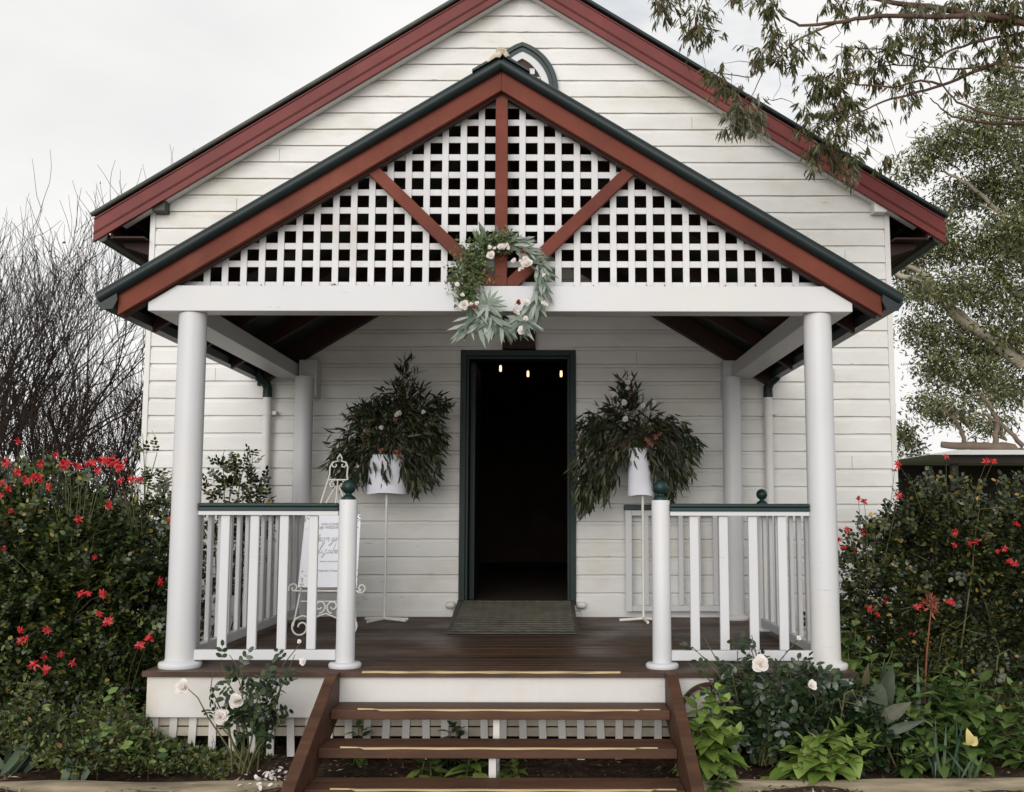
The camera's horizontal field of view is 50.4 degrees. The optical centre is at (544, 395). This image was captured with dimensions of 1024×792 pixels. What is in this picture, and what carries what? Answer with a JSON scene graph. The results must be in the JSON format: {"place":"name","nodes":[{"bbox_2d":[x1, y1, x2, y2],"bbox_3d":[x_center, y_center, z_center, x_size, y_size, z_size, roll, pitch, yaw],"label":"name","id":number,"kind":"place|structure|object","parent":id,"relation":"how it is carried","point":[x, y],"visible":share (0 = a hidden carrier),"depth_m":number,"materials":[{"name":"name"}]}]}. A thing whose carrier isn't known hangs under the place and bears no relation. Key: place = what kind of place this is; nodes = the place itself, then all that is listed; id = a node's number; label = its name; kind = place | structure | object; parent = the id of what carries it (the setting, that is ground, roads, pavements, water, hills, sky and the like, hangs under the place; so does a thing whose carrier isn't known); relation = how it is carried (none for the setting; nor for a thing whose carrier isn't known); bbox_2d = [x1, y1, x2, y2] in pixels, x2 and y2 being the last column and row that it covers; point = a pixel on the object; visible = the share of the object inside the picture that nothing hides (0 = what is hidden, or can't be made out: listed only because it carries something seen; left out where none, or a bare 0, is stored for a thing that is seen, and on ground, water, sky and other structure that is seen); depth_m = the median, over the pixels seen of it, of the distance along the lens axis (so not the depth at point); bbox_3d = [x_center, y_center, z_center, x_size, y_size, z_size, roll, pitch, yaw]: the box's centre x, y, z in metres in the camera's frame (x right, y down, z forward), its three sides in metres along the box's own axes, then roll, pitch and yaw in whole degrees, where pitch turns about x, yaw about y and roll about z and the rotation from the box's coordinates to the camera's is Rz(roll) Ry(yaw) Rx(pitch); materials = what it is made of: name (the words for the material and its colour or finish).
{"place":"outdoors","nodes":[
{"label":"outdoors","id":0,"kind":"place"},
{"bbox_2d":[1,595,1012,673],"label":"ground","id":1,"kind":"structure","parent":0,"point":[907,658],"depth_m":12.10,"materials":[{"name":"plant"}]},
{"bbox_2d":[0,333,142,621],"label":"bare tree","id":2,"kind":"object","parent":1,"relation":"on","point":[41,433],"visible":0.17,"depth_m":13.78,"materials":[{"name":"brown plant"}]},
{"bbox_2d":[0,302,145,543],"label":"bare tree","id":3,"kind":"object","parent":1,"relation":"on","point":[137,429],"visible":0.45,"depth_m":12.20,"materials":[{"name":"brown plant"}]},
{"bbox_2d":[32,407,140,553],"bbox_3d":[-5.003,1.429,12.033,1.401,2.717,1.579,0,-6,0],"label":"bare tree","id":4,"kind":"object","parent":1,"relation":"on","point":[111,480],"visible":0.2,"depth_m":12.02,"materials":[{"name":"plant"}]},
{"bbox_2d":[0,148,193,609],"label":"bare tree","id":5,"kind":"object","parent":1,"relation":"on","point":[41,304],"visible":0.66,"depth_m":12.71,"materials":[{"name":"brown plant"}]},
{"bbox_2d":[281,672,704,791],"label":"wooden steps","id":6,"kind":"structure","parent":1,"relation":"on","point":[317,744],"depth_m":5.29,"materials":[{"name":"brown wood"}]},
{"bbox_2d":[95,47,904,759],"bbox_3d":[-0.250,0.219,7.591,4.537,4.101,3.230,0,-6,0],"label":"gabled porch","id":7,"kind":"object","parent":1,"relation":"on","point":[289,277],"visible":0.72,"depth_m":6.23,"materials":[{"name":"white paint"}]},
{"bbox_2d":[196,515,298,648],"bbox_3d":[-1.997,1.186,7.482,0.090,0.864,2.675,0,-6,0],"label":"balustrade","id":8,"kind":"object","parent":7,"relation":"attached to","point":[235,633],"visible":0.55,"depth_m":7.23,"materials":[{"name":"white paint"}]},
{"bbox_2d":[193,480,361,669],"bbox_3d":[-1.475,0.986,6.068,0.928,1.036,0.181,0,-6,0],"label":"balustrade","id":9,"kind":"object","parent":7,"relation":"on","point":[345,509],"visible":0.99,"depth_m":6.05,"materials":[{"name":"white paint"}]},
{"bbox_2d":[288,454,365,635],"bbox_3d":[-1.420,1.049,7.816,0.507,1.281,0.819,-2,-7,21],"label":"easel","id":10,"kind":"object","parent":7,"relation":"on","point":[300,591],"visible":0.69,"depth_m":7.54,"materials":[{"name":"white metal"}]},
{"bbox_2d":[298,511,361,593],"bbox_3d":[-1.510,1.099,7.662,0.433,0.571,0.209,0,-6,0],"label":"welcome sign","id":11,"kind":"object","parent":10,"relation":"on","point":[328,551],"visible":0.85,"depth_m":7.66,"materials":[{"name":"grey paper"}]},
{"bbox_2d":[365,454,407,622],"bbox_3d":[-1.247,1.128,8.663,0.346,1.315,0.273,1,-6,-9],"label":"flower stand","id":12,"kind":"object","parent":7,"relation":"on","point":[393,487],"visible":0.84,"depth_m":8.62,"materials":[{"name":"white painted metal"}]},
{"bbox_2d":[317,353,456,501],"bbox_3d":[-1.276,0.239,8.740,1.150,1.237,0.498,0,-6,0],"label":"flower arrangement","id":13,"kind":"object","parent":12,"relation":"in","point":[418,444],"visible":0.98,"depth_m":8.68,"materials":[{"name":"green plant"}]},
{"bbox_2d":[443,221,558,348],"bbox_3d":[-0.250,-0.624,6.086,0.664,0.744,0.188,-1,-6,6],"label":"wreath","id":14,"kind":"object","parent":7,"relation":"attached to","point":[521,323],"visible":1,"depth_m":6.08,"materials":[{"name":"green plant"}]},
{"bbox_2d":[447,600,577,633],"bbox_3d":[-0.235,1.690,8.368,0.964,0.140,1.305,0,-6,0],"label":"doormat","id":15,"kind":"object","parent":7,"relation":"on","point":[513,616],"depth_m":8.25,"materials":[{"name":"fabric"}]},
{"bbox_2d":[619,448,653,623],"bbox_3d":[0.784,1.104,8.695,0.295,1.375,0.285,-5,-8,40],"label":"flower stand","id":16,"kind":"object","parent":7,"relation":"on","point":[640,483],"visible":0.85,"depth_m":8.68,"materials":[{"name":"white painted metal"}]},
{"bbox_2d":[562,370,707,521],"bbox_3d":[0.733,0.389,8.747,1.196,1.258,0.484,0,-6,0],"label":"flower arrangement","id":17,"kind":"object","parent":16,"relation":"in","point":[599,479],"visible":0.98,"depth_m":8.70,"materials":[{"name":"green plant"}]},
{"bbox_2d":[624,505,723,610],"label":"gate","id":18,"kind":"structure","parent":7,"relation":"attached to","point":[632,510],"depth_m":8.98,"materials":[{"name":"white paint"}]},
{"bbox_2d":[646,480,812,669],"bbox_3d":[1.024,0.990,6.068,0.922,1.036,0.181,0,-6,0],"label":"balustrade","id":19,"kind":"object","parent":7,"relation":"on","point":[663,510],"visible":0.99,"depth_m":6.05,"materials":[{"name":"white paint"}]},
{"bbox_2d":[756,489,810,649],"bbox_3d":[1.615,1.108,7.138,0.173,1.036,1.974,0,-6,0],"label":"balustrade","id":20,"kind":"object","parent":7,"relation":"on","point":[767,623],"visible":0.59,"depth_m":7.38,"materials":[{"name":"white paint"}]},
{"bbox_2d":[90,0,948,666],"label":"timber hall","id":21,"kind":"structure","parent":1,"relation":"on","point":[494,516],"depth_m":9.30,"materials":[{"name":"wood"}]},
{"bbox_2d":[469,362,480,598],"bbox_3d":[-0.616,0.760,9.730,0.040,2.030,0.800,0,-6,0],"label":"door leaf","id":22,"kind":"structure","parent":21,"relation":"in","point":[475,442],"depth_m":9.43,"materials":[{"name":"black wood"}]},
{"bbox_2d":[896,412,932,458],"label":"shrub","id":23,"kind":"object","parent":1,"relation":"on","point":[902,439],"visible":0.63,"depth_m":18.88,"materials":[{"name":"green plant"}]},
{"bbox_2d":[880,58,1023,449],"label":"gum tree","id":24,"kind":"object","parent":1,"relation":"on","point":[1006,241],"visible":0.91,"depth_m":17.82,"materials":[{"name":"green plant"}]},
{"bbox_2d":[898,450,1023,602],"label":"shed","id":25,"kind":"structure","parent":1,"relation":"on","point":[968,462],"depth_m":18.34,"materials":[{"name":"metal"}]},
{"bbox_2d":[0,672,1023,791],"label":"soil bed","id":26,"kind":"object","parent":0,"point":[575,768],"visible":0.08,"depth_m":5.70,"materials":[{"name":"brown soil"}]},
{"bbox_2d":[0,723,65,775],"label":"agapanthus","id":27,"kind":"object","parent":26,"relation":"on","point":[13,763],"visible":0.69,"depth_m":5.56,"materials":[{"name":"green plant"}]},
{"bbox_2d":[60,754,96,779],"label":"agapanthus","id":28,"kind":"object","parent":26,"relation":"on","point":[66,774],"visible":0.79,"depth_m":5.42,"materials":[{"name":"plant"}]},
{"bbox_2d":[0,437,214,741],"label":"rose bush","id":29,"kind":"object","parent":26,"relation":"on","point":[85,594],"visible":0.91,"depth_m":6.61,"materials":[{"name":"green plant"}]},
{"bbox_2d":[0,666,278,780],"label":"ground cover","id":30,"kind":"object","parent":26,"relation":"on","point":[71,742],"visible":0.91,"depth_m":5.58,"materials":[{"name":"green plant"}]},
{"bbox_2d":[111,431,171,691],"bbox_3d":[-2.895,1.233,8.103,0.610,1.991,0.701,0,-6,0],"label":"climbing rose","id":31,"kind":"object","parent":26,"relation":"on","point":[164,485],"visible":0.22,"depth_m":8.13,"materials":[{"name":"green plant"}]},
{"bbox_2d":[0,780,283,791],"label":"edging log","id":32,"kind":"object","parent":26,"relation":"on","point":[107,786],"visible":0.92,"depth_m":5.30,"materials":[{"name":"brown wood"}]},
{"bbox_2d":[175,639,305,773],"bbox_3d":[-1.543,1.583,5.561,0.686,0.688,0.374,0,-6,0],"label":"white rose","id":33,"kind":"object","parent":26,"relation":"on","point":[239,707],"visible":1,"depth_m":5.54,"materials":[{"name":"green plant"}]},
{"bbox_2d":[201,444,280,637],"bbox_3d":[-2.381,1.303,8.217,0.805,1.880,0.614,0,-6,0],"label":"climbing rose","id":34,"kind":"object","parent":26,"relation":"on","point":[233,466],"visible":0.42,"depth_m":8.21,"materials":[{"name":"green plant"}]},
{"bbox_2d":[237,766,287,789],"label":"fallen petals","id":35,"kind":"object","parent":26,"relation":"on","point":[271,776],"visible":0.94,"depth_m":5.44,"materials":[{"name":"white plant"}]},
{"bbox_2d":[336,720,371,766],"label":"broadleaf plant","id":36,"kind":"object","parent":26,"relation":"on","point":[359,761],"visible":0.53,"depth_m":5.79,"materials":[{"name":"green plant"}]},
{"bbox_2d":[406,758,452,777],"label":"broadleaf plant","id":37,"kind":"object","parent":26,"relation":"on","point":[436,768],"visible":0.43,"depth_m":5.44,"materials":[{"name":"green plant"}]},
{"bbox_2d":[433,720,473,773],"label":"broadleaf plant","id":38,"kind":"object","parent":26,"relation":"on","point":[460,732],"visible":0.48,"depth_m":5.79,"materials":[{"name":"green plant"}]},
{"bbox_2d":[443,759,488,777],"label":"broadleaf plant","id":39,"kind":"object","parent":26,"relation":"on","point":[476,766],"visible":0.43,"depth_m":5.41,"materials":[{"name":"green plant"}]},
{"bbox_2d":[497,759,528,777],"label":"broadleaf plant","id":40,"kind":"object","parent":26,"relation":"on","point":[514,768],"visible":0.68,"depth_m":5.44,"materials":[{"name":"green plant"}]},
{"bbox_2d":[666,682,749,779],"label":"broadleaf plant","id":41,"kind":"object","parent":26,"relation":"on","point":[711,742],"visible":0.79,"depth_m":5.43,"materials":[{"name":"green plant"}]},
{"bbox_2d":[683,682,734,738],"bbox_3d":[0.888,1.704,5.820,0.330,0.330,0.038,0,-6,0],"label":"barrel hoop","id":42,"kind":"object","parent":26,"relation":"on","point":[692,690],"visible":0.15,"depth_m":5.82,"materials":[{"name":"metal"}]},
{"bbox_2d":[707,766,741,791],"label":"broadleaf plant","id":43,"kind":"object","parent":26,"relation":"on","point":[714,788],"visible":0.99,"depth_m":5.26,"materials":[{"name":"green plant"}]},
{"bbox_2d":[673,631,849,765],"bbox_3d":[1.145,1.580,5.666,0.804,0.725,0.486,3,-7,-23],"label":"white rose","id":44,"kind":"object","parent":26,"relation":"on","point":[756,716],"visible":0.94,"depth_m":5.66,"materials":[{"name":"green plant"}]},
{"bbox_2d":[760,716,881,785],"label":"broadleaf plant","id":45,"kind":"object","parent":26,"relation":"on","point":[813,761],"visible":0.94,"depth_m":5.44,"materials":[{"name":"green plant"}]},
{"bbox_2d":[648,0,1023,195],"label":"gum tree","id":46,"kind":"object","parent":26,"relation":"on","point":[1007,20],"visible":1,"depth_m":7.97,"materials":[{"name":"green plant"}]},
{"bbox_2d":[773,665,915,776],"bbox_3d":[1.518,1.723,5.759,0.877,0.586,0.412,0,-6,0],"label":"rose","id":47,"kind":"object","parent":26,"relation":"on","point":[847,709],"visible":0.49,"depth_m":5.69,"materials":[{"name":"green plant"}]},
{"bbox_2d":[703,777,1023,791],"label":"edging log","id":48,"kind":"object","parent":26,"relation":"on","point":[927,784],"visible":0.83,"depth_m":5.33,"materials":[{"name":"brown wood"}]},
{"bbox_2d":[840,606,912,744],"bbox_3d":[1.826,1.617,6.182,0.515,0.825,0.443,0,-6,0],"label":"broadleaf plant","id":49,"kind":"object","parent":26,"relation":"on","point":[854,663],"visible":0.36,"depth_m":6.17,"materials":[{"name":"green plant"}]},
{"bbox_2d":[844,662,924,771],"bbox_3d":[1.728,1.711,5.806,0.369,0.564,0.488,2,-7,-16],"label":"paddle leaf plant","id":50,"kind":"object","parent":26,"relation":"on","point":[884,688],"visible":0.48,"depth_m":5.74,"materials":[{"name":"green plant"}]},
{"bbox_2d":[870,670,941,751],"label":"broadleaf plant","id":51,"kind":"object","parent":26,"relation":"on","point":[902,689],"visible":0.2,"depth_m":6.04,"materials":[{"name":"green plant"}]},
{"bbox_2d":[893,664,930,748],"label":"iris plant","id":52,"kind":"object","parent":26,"relation":"on","point":[920,701],"visible":0.15,"depth_m":6.01,"materials":[{"name":"green plant"}]},
{"bbox_2d":[803,454,1023,721],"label":"rose bush","id":53,"kind":"object","parent":26,"relation":"on","point":[935,521],"visible":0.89,"depth_m":7.10,"materials":[{"name":"green plant"}]},
{"bbox_2d":[891,741,938,777],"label":"broadleaf plant","id":54,"kind":"object","parent":26,"relation":"on","point":[905,771],"visible":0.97,"depth_m":5.60,"materials":[{"name":"green plant"}]},
{"bbox_2d":[918,592,940,759],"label":"dried flower","id":55,"kind":"object","parent":26,"relation":"on","point":[931,603],"visible":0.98,"depth_m":6.00,"materials":[{"name":"brown plant"}]},
{"bbox_2d":[914,720,963,775],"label":"iris plant","id":56,"kind":"object","parent":26,"relation":"on","point":[936,763],"visible":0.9,"depth_m":5.62,"materials":[{"name":"green plant"}]},
{"bbox_2d":[902,713,1005,777],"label":"broadleaf plant","id":57,"kind":"object","parent":26,"relation":"on","point":[968,752],"visible":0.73,"depth_m":5.64,"materials":[{"name":"green plant"}]},
{"bbox_2d":[963,729,977,745],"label":"yellow leaf","id":58,"kind":"object","parent":57,"relation":"on","point":[971,739],"visible":1,"depth_m":5.51,"materials":[{"name":"yellow plant"}]},
{"bbox_2d":[893,661,1020,762],"bbox_3d":[2.208,1.764,5.910,0.754,0.620,0.524,0,-6,0],"label":"broadleaf plant","id":59,"kind":"object","parent":26,"relation":"on","point":[969,710],"visible":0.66,"depth_m":5.85,"materials":[{"name":"green plant"}]},
{"bbox_2d":[948,752,982,777],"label":"iris plant","id":60,"kind":"object","parent":26,"relation":"on","point":[969,767],"visible":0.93,"depth_m":5.55,"materials":[{"name":"green plant"}]},
{"bbox_2d":[984,677,1023,769],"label":"broadleaf plant","id":61,"kind":"object","parent":26,"relation":"on","point":[1013,750],"visible":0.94,"depth_m":5.75,"materials":[{"name":"green plant"}]},
{"bbox_2d":[0,0,1023,506],"label":"sky","id":62,"kind":"structure","parent":0,"point":[90,84],"materials":[{"name":"white"}]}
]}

